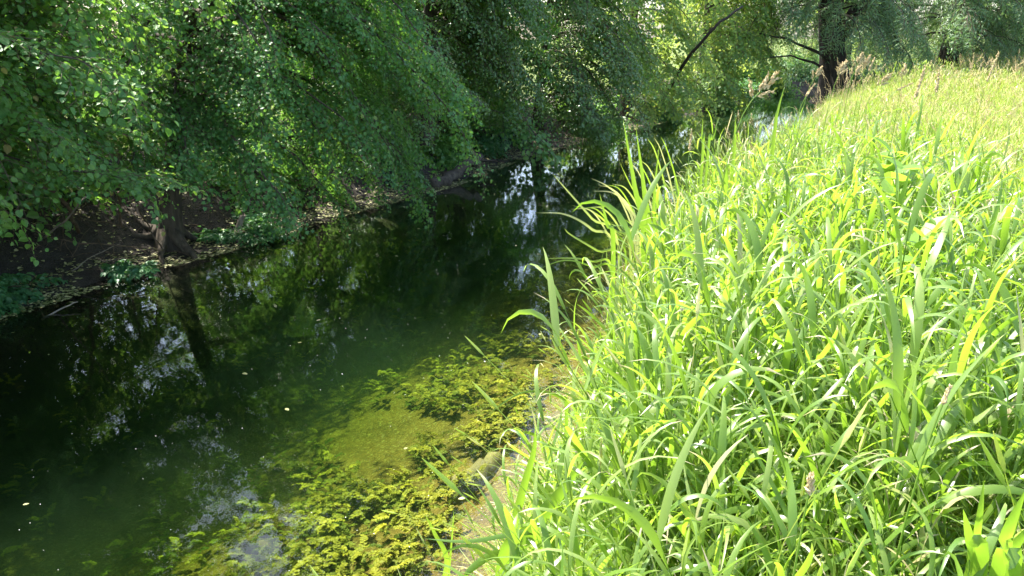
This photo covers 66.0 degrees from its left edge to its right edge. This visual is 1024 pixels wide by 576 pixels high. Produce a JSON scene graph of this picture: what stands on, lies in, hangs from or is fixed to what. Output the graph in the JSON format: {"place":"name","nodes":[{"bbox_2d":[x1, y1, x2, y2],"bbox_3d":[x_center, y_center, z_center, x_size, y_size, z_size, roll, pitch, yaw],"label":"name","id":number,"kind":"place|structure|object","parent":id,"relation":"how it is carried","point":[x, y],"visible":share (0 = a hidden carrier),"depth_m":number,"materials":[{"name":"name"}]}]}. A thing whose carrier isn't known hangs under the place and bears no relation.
{"place":"outdoors","nodes":[
{"label":"outdoors","id":0,"kind":"place"},
{"bbox_2d":[35,234,165,259],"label":"dead branch","id":1,"kind":"object","parent":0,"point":[106,244],"visible":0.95,"depth_m":8.32,"materials":[{"name":"brown wood"}]},
{"bbox_2d":[0,120,666,320],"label":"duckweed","id":2,"kind":"object","parent":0,"point":[72,287],"visible":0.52,"depth_m":9.24,"materials":[{"name":"green plant"}]},
{"bbox_2d":[251,0,445,203],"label":"field maple","id":3,"kind":"object","parent":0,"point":[402,85],"visible":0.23,"depth_m":11.30,"materials":[{"name":"green plant"}]},
{"bbox_2d":[0,39,984,575],"bbox_3d":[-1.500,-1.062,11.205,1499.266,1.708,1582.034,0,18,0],"label":"ground","id":4,"kind":"structure","parent":0,"point":[112,365],"depth_m":7.63,"materials":[{"name":"brown soil"}]},
{"bbox_2d":[0,51,34,185],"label":"hedge tree","id":5,"kind":"object","parent":4,"relation":"on","point":[6,58],"visible":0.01,"depth_m":8.07,"materials":[{"name":"green plant"}]},
{"bbox_2d":[0,272,67,317],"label":"bramble bush","id":6,"kind":"object","parent":4,"relation":"on","point":[11,296],"visible":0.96,"depth_m":7.49,"materials":[{"name":"green plant"}]},
{"bbox_2d":[0,108,111,245],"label":"hedge tree","id":7,"kind":"object","parent":4,"relation":"on","point":[49,203],"visible":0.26,"depth_m":8.10,"materials":[{"name":"green plant"}]},
{"bbox_2d":[43,186,80,232],"bbox_3d":[-4.449,-0.765,7.821,0.102,0.704,1.113,-5,18,-15],"label":"bent sapling","id":8,"kind":"object","parent":7,"relation":"attached to","point":[71,218],"visible":0.75,"depth_m":8.01,"materials":[{"name":"brown plant"}]},
{"bbox_2d":[43,196,85,238],"bbox_3d":[-4.387,-0.679,7.717,1.161,0.594,0.026,13,22,36],"label":"leaning stick","id":9,"kind":"object","parent":7,"relation":"on","point":[54,228],"visible":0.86,"depth_m":7.69,"materials":[{"name":"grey wood"}]},
{"bbox_2d":[0,152,115,215],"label":"undergrowth bush","id":10,"kind":"object","parent":4,"relation":"on","point":[21,197],"visible":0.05,"depth_m":9.04,"materials":[{"name":"green plant"}]},
{"bbox_2d":[0,0,209,266],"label":"hazel shrub","id":11,"kind":"object","parent":4,"relation":"on","point":[62,142],"visible":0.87,"depth_m":6.03,"materials":[{"name":"green plant"}]},
{"bbox_2d":[2,0,236,188],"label":"hedge tree","id":12,"kind":"object","parent":4,"relation":"on","point":[97,120],"visible":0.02,"depth_m":10.52,"materials":[{"name":"green plant"}]},
{"bbox_2d":[117,191,122,227],"bbox_3d":[-4.233,-0.844,8.513,0.039,0.467,0.390,-10,20,-29],"label":"dead sapling","id":13,"kind":"object","parent":4,"relation":"on","point":[120,216],"visible":0.83,"depth_m":8.60,"materials":[{"name":"wood"}]},
{"bbox_2d":[99,259,160,283],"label":"young nettle","id":14,"kind":"object","parent":4,"relation":"on","point":[116,272],"visible":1,"depth_m":8.21,"materials":[{"name":"green plant"}]},
{"bbox_2d":[0,0,284,224],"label":"overhanging shrub","id":15,"kind":"object","parent":4,"relation":"on","point":[16,8],"visible":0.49,"depth_m":6.72,"materials":[{"name":"green plant"}]},
{"bbox_2d":[105,139,317,218],"bbox_3d":[-4.145,-1.410,11.127,3.178,1.358,2.618,-16,24,-42],"label":"undergrowth bush","id":16,"kind":"object","parent":4,"relation":"on","point":[224,182],"visible":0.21,"depth_m":10.86,"materials":[{"name":"green plant"}]},
{"bbox_2d":[228,210,245,241],"bbox_3d":[-3.423,-0.742,9.773,0.228,0.400,0.338,0,18,0],"label":"root stump","id":17,"kind":"object","parent":4,"relation":"on","point":[240,220],"visible":0.52,"depth_m":9.80,"materials":[{"name":"grey wood"}]},
{"bbox_2d":[190,206,291,249],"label":"ivy bush","id":18,"kind":"object","parent":4,"relation":"on","point":[224,235],"visible":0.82,"depth_m":9.65,"materials":[{"name":"green plant"}]},
{"bbox_2d":[96,0,392,149],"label":"hedge tree","id":19,"kind":"object","parent":4,"relation":"on","point":[221,29],"visible":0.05,"depth_m":13.18,"materials":[{"name":"green plant"}]},
{"bbox_2d":[68,0,501,295],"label":"field maple","id":20,"kind":"object","parent":4,"relation":"on","point":[274,83],"visible":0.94,"depth_m":8.59,"materials":[{"name":"green plant"}]},
{"bbox_2d":[133,197,161,247],"bbox_3d":[-3.990,-0.702,8.555,0.096,0.757,0.630,-1,18,-4],"label":"leaning stick","id":21,"kind":"object","parent":20,"relation":"on","point":[147,223],"visible":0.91,"depth_m":8.71,"materials":[{"name":"brown wood"}]},
{"bbox_2d":[1,116,571,286],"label":"leaf litter","id":22,"kind":"object","parent":4,"relation":"on","point":[203,198],"visible":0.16,"depth_m":9.06,"materials":[{"name":"brown plant"}]},
{"bbox_2d":[0,111,577,289],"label":"fallen twigs","id":23,"kind":"object","parent":4,"relation":"on","point":[98,204],"visible":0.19,"depth_m":9.15,"materials":[{"name":"brown wood"}]},
{"bbox_2d":[72,244,125,270],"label":"dead branch","id":24,"kind":"object","parent":23,"relation":"on","point":[94,256],"visible":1,"depth_m":8.15,"materials":[{"name":"brown wood"}]},
{"bbox_2d":[7,80,669,249],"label":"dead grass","id":25,"kind":"structure","parent":4,"relation":"on","point":[203,181],"depth_m":9.79,"materials":[{"name":"beige plant"}]},
{"bbox_2d":[0,183,692,575],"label":"water weed","id":26,"kind":"object","parent":4,"relation":"on","point":[390,559],"visible":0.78,"depth_m":5.17,"materials":[{"name":"green plant"}]},
{"bbox_2d":[329,133,438,190],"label":"undergrowth bush","id":27,"kind":"object","parent":4,"relation":"on","point":[385,177],"visible":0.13,"depth_m":12.80,"materials":[{"name":"green plant"}]},
{"bbox_2d":[366,112,490,172],"bbox_3d":[-1.708,-2.704,15.407,2.693,1.405,3.106,0,18,0],"label":"undergrowth bush","id":28,"kind":"object","parent":4,"relation":"on","point":[450,159],"visible":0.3,"depth_m":14.64,"materials":[{"name":"green plant"}]},
{"bbox_2d":[333,0,568,189],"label":"hedge tree","id":29,"kind":"object","parent":4,"relation":"on","point":[541,137],"visible":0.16,"depth_m":15.56,"materials":[{"name":"green plant"}]},
{"bbox_2d":[427,152,495,187],"bbox_3d":[-0.871,-2.071,13.873,0.375,0.574,1.882,9,20,27],"label":"fallen log","id":30,"kind":"object","parent":4,"relation":"on","point":[448,178],"visible":0.84,"depth_m":13.60,"materials":[{"name":"wood"}]},
{"bbox_2d":[369,0,558,169],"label":"alder tree","id":31,"kind":"object","parent":4,"relation":"on","point":[475,41],"visible":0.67,"depth_m":13.82,"materials":[{"name":"green plant"}]},
{"bbox_2d":[412,103,533,160],"bbox_3d":[-0.932,-3.221,17.135,3.122,1.629,3.424,0,18,0],"label":"undergrowth bush","id":32,"kind":"object","parent":4,"relation":"on","point":[489,144],"visible":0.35,"depth_m":16.33,"materials":[{"name":"green plant"}]},
{"bbox_2d":[447,452,501,506],"bbox_3d":[-0.244,1.188,4.903,0.198,0.223,0.574,11,21,30],"label":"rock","id":33,"kind":"object","parent":4,"relation":"on","point":[492,468],"visible":0.59,"depth_m":4.87,"materials":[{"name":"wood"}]},
{"bbox_2d":[430,427,584,575],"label":"broad reed","id":34,"kind":"object","parent":4,"relation":"on","point":[557,496],"visible":0.63,"depth_m":2.25,"materials":[{"name":"green plant"}]},
{"bbox_2d":[483,390,567,506],"bbox_3d":[0.056,0.877,3.276,0.360,0.985,0.012,-5,18,-15],"label":"arching reed","id":35,"kind":"object","parent":4,"relation":"on","point":[566,405],"visible":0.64,"depth_m":3.18,"materials":[{"name":"green plant"}]},
{"bbox_2d":[520,397,550,481],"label":"young reed","id":36,"kind":"object","parent":4,"relation":"on","point":[529,433],"visible":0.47,"depth_m":3.55,"materials":[{"name":"green plant"}]},
{"bbox_2d":[452,288,628,575],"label":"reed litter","id":37,"kind":"object","parent":4,"relation":"on","point":[526,497],"visible":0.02,"depth_m":3.82,"materials":[{"name":"beige plant"}]},
{"bbox_2d":[519,92,633,149],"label":"undergrowth bush","id":38,"kind":"object","parent":4,"relation":"on","point":[614,142],"visible":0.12,"depth_m":20.15,"materials":[{"name":"green plant"}]},
{"bbox_2d":[498,0,666,154],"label":"alder tree","id":39,"kind":"object","parent":4,"relation":"on","point":[591,121],"visible":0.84,"depth_m":17.09,"materials":[{"name":"green plant"}]},
{"bbox_2d":[600,121,658,384],"bbox_3d":[0.663,0.071,4.347,0.475,1.981,0.130,-17,24,-42],"label":"iris plant","id":40,"kind":"object","parent":4,"relation":"on","point":[646,229],"visible":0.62,"depth_m":4.20,"materials":[{"name":"green plant"}]},
{"bbox_2d":[533,0,742,135],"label":"lime tree","id":41,"kind":"object","parent":4,"relation":"on","point":[668,21],"visible":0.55,"depth_m":21.50,"materials":[{"name":"green plant"}]},
{"bbox_2d":[591,85,699,135],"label":"undergrowth bush","id":42,"kind":"object","parent":4,"relation":"on","point":[662,115],"visible":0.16,"depth_m":23.67,"materials":[{"name":"green plant"}]},
{"bbox_2d":[678,129,692,280],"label":"seed stalk","id":43,"kind":"object","parent":4,"relation":"on","point":[690,141],"visible":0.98,"depth_m":4.38,"materials":[{"name":"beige plant"}]},
{"bbox_2d":[637,85,747,110],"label":"undergrowth bush","id":44,"kind":"object","parent":4,"relation":"on","point":[729,105],"visible":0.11,"depth_m":27.31,"materials":[{"name":"green plant"}]},
{"bbox_2d":[698,117,736,210],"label":"young reed","id":45,"kind":"object","parent":4,"relation":"on","point":[710,137],"visible":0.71,"depth_m":5.62,"materials":[{"name":"green plant"}]},
{"bbox_2d":[646,0,796,113],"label":"lime tree","id":46,"kind":"object","parent":4,"relation":"on","point":[735,38],"visible":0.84,"depth_m":26.48,"materials":[{"name":"green plant"}]},
{"bbox_2d":[654,0,797,75],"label":"lime tree","id":47,"kind":"object","parent":4,"relation":"on","point":[742,14],"visible":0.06,"depth_m":36.17,"materials":[{"name":"green plant"}]},
{"bbox_2d":[694,77,764,101],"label":"undergrowth bush","id":48,"kind":"object","parent":4,"relation":"on","point":[754,87],"visible":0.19,"depth_m":31.02,"materials":[{"name":"green plant"}]},
{"bbox_2d":[699,70,782,358],"bbox_3d":[0.991,-0.051,3.542,0.271,1.792,0.043,-2,18,-5],"label":"seed stalk","id":49,"kind":"object","parent":4,"relation":"on","point":[764,85],"visible":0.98,"depth_m":3.30,"materials":[{"name":"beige plant"}]},
{"bbox_2d":[736,66,800,95],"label":"undergrowth bush","id":50,"kind":"object","parent":4,"relation":"on","point":[790,92],"visible":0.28,"depth_m":34.18,"materials":[{"name":"green plant"}]},
{"bbox_2d":[767,86,784,198],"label":"young reed","id":51,"kind":"object","parent":4,"relation":"on","point":[774,136],"visible":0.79,"depth_m":6.33,"materials":[{"name":"green plant"}]},
{"bbox_2d":[782,83,815,184],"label":"seed stalk","id":52,"kind":"object","parent":4,"relation":"on","point":[809,91],"visible":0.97,"depth_m":5.08,"materials":[{"name":"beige plant"}]},
{"bbox_2d":[792,471,815,575],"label":"seed stalk","id":53,"kind":"object","parent":4,"relation":"on","point":[809,487],"visible":1,"depth_m":1.31,"materials":[{"name":"beige plant"}]},
{"bbox_2d":[789,65,822,181],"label":"seed stalk","id":54,"kind":"object","parent":4,"relation":"on","point":[817,73],"visible":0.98,"depth_m":6.28,"materials":[{"name":"beige plant"}]},
{"bbox_2d":[745,50,872,86],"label":"undergrowth bush","id":55,"kind":"object","parent":4,"relation":"on","point":[809,73],"visible":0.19,"depth_m":37.24,"materials":[{"name":"green plant"}]},
{"bbox_2d":[813,60,847,195],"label":"seed stalk","id":56,"kind":"object","parent":4,"relation":"on","point":[843,65],"visible":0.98,"depth_m":5.98,"materials":[{"name":"beige plant"}]},
{"bbox_2d":[728,0,947,103],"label":"willow tree","id":57,"kind":"object","parent":4,"relation":"on","point":[834,26],"visible":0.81,"depth_m":27.08,"materials":[{"name":"green plant"}]},
{"bbox_2d":[666,49,1023,262],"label":"flowering grass","id":58,"kind":"structure","parent":4,"relation":"on","point":[988,114],"depth_m":11.52,"materials":[{"name":"plant"}]},
{"bbox_2d":[828,64,862,160],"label":"seed stalk","id":59,"kind":"object","parent":4,"relation":"on","point":[857,69],"visible":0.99,"depth_m":6.37,"materials":[{"name":"beige plant"}]},
{"bbox_2d":[836,52,863,158],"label":"seed stalk","id":60,"kind":"object","parent":4,"relation":"on","point":[861,57],"visible":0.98,"depth_m":6.73,"materials":[{"name":"beige plant"}]},
{"bbox_2d":[787,1,915,67],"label":"lime tree","id":61,"kind":"object","parent":4,"relation":"on","point":[856,44],"visible":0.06,"depth_m":45.04,"materials":[{"name":"green plant"}]},
{"bbox_2d":[848,55,870,151],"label":"seed stalk","id":62,"kind":"object","parent":4,"relation":"on","point":[865,61],"visible":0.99,"depth_m":6.74,"materials":[{"name":"beige plant"}]},
{"bbox_2d":[850,57,874,158],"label":"seed stalk","id":63,"kind":"object","parent":4,"relation":"on","point":[872,63],"visible":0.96,"depth_m":6.78,"materials":[{"name":"beige plant"}]},
{"bbox_2d":[850,73,892,163],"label":"seed stalk","id":64,"kind":"object","parent":4,"relation":"on","point":[887,77],"visible":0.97,"depth_m":5.81,"materials":[{"name":"beige plant"}]},
{"bbox_2d":[827,57,917,97],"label":"undergrowth bush","id":65,"kind":"object","parent":4,"relation":"on","point":[856,78],"visible":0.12,"depth_m":28.38,"materials":[{"name":"green plant"}]},
{"bbox_2d":[870,137,907,203],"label":"broad leaved weed","id":66,"kind":"object","parent":4,"relation":"on","point":[887,167],"visible":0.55,"depth_m":4.18,"materials":[{"name":"green plant"}]},
{"bbox_2d":[868,82,912,155],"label":"seed stalk","id":67,"kind":"object","parent":4,"relation":"on","point":[900,88],"visible":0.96,"depth_m":5.82,"materials":[{"name":"beige plant"}]},
{"bbox_2d":[891,64,907,142],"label":"seed stalk","id":68,"kind":"object","parent":4,"relation":"on","point":[904,71],"visible":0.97,"depth_m":7.24,"materials":[{"name":"beige plant"}]},
{"bbox_2d":[881,158,920,253],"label":"broad leaved weed","id":69,"kind":"object","parent":4,"relation":"on","point":[888,184],"visible":0.49,"depth_m":3.73,"materials":[{"name":"green plant"}]},
{"bbox_2d":[900,65,925,161],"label":"seed stalk","id":70,"kind":"object","parent":4,"relation":"on","point":[918,85],"visible":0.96,"depth_m":5.42,"materials":[{"name":"beige plant"}]},
{"bbox_2d":[891,384,951,575],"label":"seed stalk","id":71,"kind":"object","parent":4,"relation":"on","point":[945,396],"visible":1,"depth_m":1.57,"materials":[{"name":"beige plant"}]},
{"bbox_2d":[889,215,957,345],"bbox_3d":[1.465,0.301,2.946,0.197,1.180,0.174,-15,23,-39],"label":"broad leaved weed","id":72,"kind":"object","parent":4,"relation":"on","point":[917,236],"visible":0.39,"depth_m":2.80,"materials":[{"name":"green plant"}]},
{"bbox_2d":[893,59,971,83],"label":"undergrowth bush","id":73,"kind":"object","parent":4,"relation":"on","point":[935,69],"visible":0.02,"depth_m":29.32,"materials":[{"name":"green plant"}]},
{"bbox_2d":[927,70,939,140],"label":"seed stalk","id":74,"kind":"object","parent":4,"relation":"on","point":[937,82],"visible":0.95,"depth_m":6.78,"materials":[{"name":"beige plant"}]},
{"bbox_2d":[845,0,1023,74],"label":"willow tree","id":75,"kind":"object","parent":4,"relation":"on","point":[960,19],"visible":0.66,"depth_m":30.50,"materials":[{"name":"green plant"}]},
{"bbox_2d":[912,0,1023,71],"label":"willow tree","id":76,"kind":"object","parent":4,"relation":"on","point":[937,54],"visible":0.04,"depth_m":37.04,"materials":[{"name":"green plant"}]},
{"bbox_2d":[972,51,999,140],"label":"seed stalk","id":77,"kind":"object","parent":4,"relation":"on","point":[993,67],"visible":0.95,"depth_m":8.19,"materials":[{"name":"beige plant"}]},
{"bbox_2d":[963,482,1023,575],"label":"wide leaf plant","id":78,"kind":"object","parent":4,"relation":"on","point":[1007,559],"visible":1,"depth_m":1.47,"materials":[{"name":"green plant"}]},
{"bbox_2d":[56,0,999,38],"label":"sky","id":79,"kind":"structure","parent":0,"point":[647,6],"materials":[{"name":"white"}]},
{"bbox_2d":[542,138,683,340],"bbox_3d":[0.777,-0.037,5.199,0.362,1.790,1.670,15,23,39],"label":"sedge clump","id":80,"kind":"object","parent":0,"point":[631,213],"visible":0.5,"depth_m":4.83,"materials":[{"name":"green plant"}]},
{"bbox_2d":[310,49,1023,575],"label":"meadow grass","id":81,"kind":"structure","parent":0,"point":[892,87],"depth_m":6.80,"materials":[{"name":"green plant"}]},
{"bbox_2d":[397,95,1023,575],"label":"reed grass","id":82,"kind":"structure","parent":0,"point":[819,373],"depth_m":2.25,"materials":[{"name":"green plant"}]},
{"bbox_2d":[621,93,819,140],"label":"water","id":83,"kind":"structure","parent":0,"point":[759,109],"depth_m":24.16,"materials":[{"name":"liquid"}]},
{"bbox_2d":[41,301,77,320],"bbox_3d":[-4.141,0.210,7.216,0.027,0.105,0.331,14,23,38],"label":"floating stick","id":84,"kind":"object","parent":83,"relation":"on","point":[46,316],"visible":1,"depth_m":7.19,"materials":[{"name":"grey wood"}]},
{"bbox_2d":[4,162,636,548],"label":"floating leaves","id":85,"kind":"object","parent":83,"relation":"on","point":[319,319],"visible":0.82,"depth_m":6.67,"materials":[{"name":"green plant"}]},
{"bbox_2d":[425,512,453,575],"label":"young reed","id":86,"kind":"object","parent":83,"relation":"in","point":[444,550],"visible":0.81,"depth_m":3.41,"materials":[{"name":"green plant"}]},
{"bbox_2d":[598,93,1023,323],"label":"bank grass","id":87,"kind":"structure","parent":0,"point":[760,165],"depth_m":7.92,"materials":[{"name":"green plant"}]}
]}

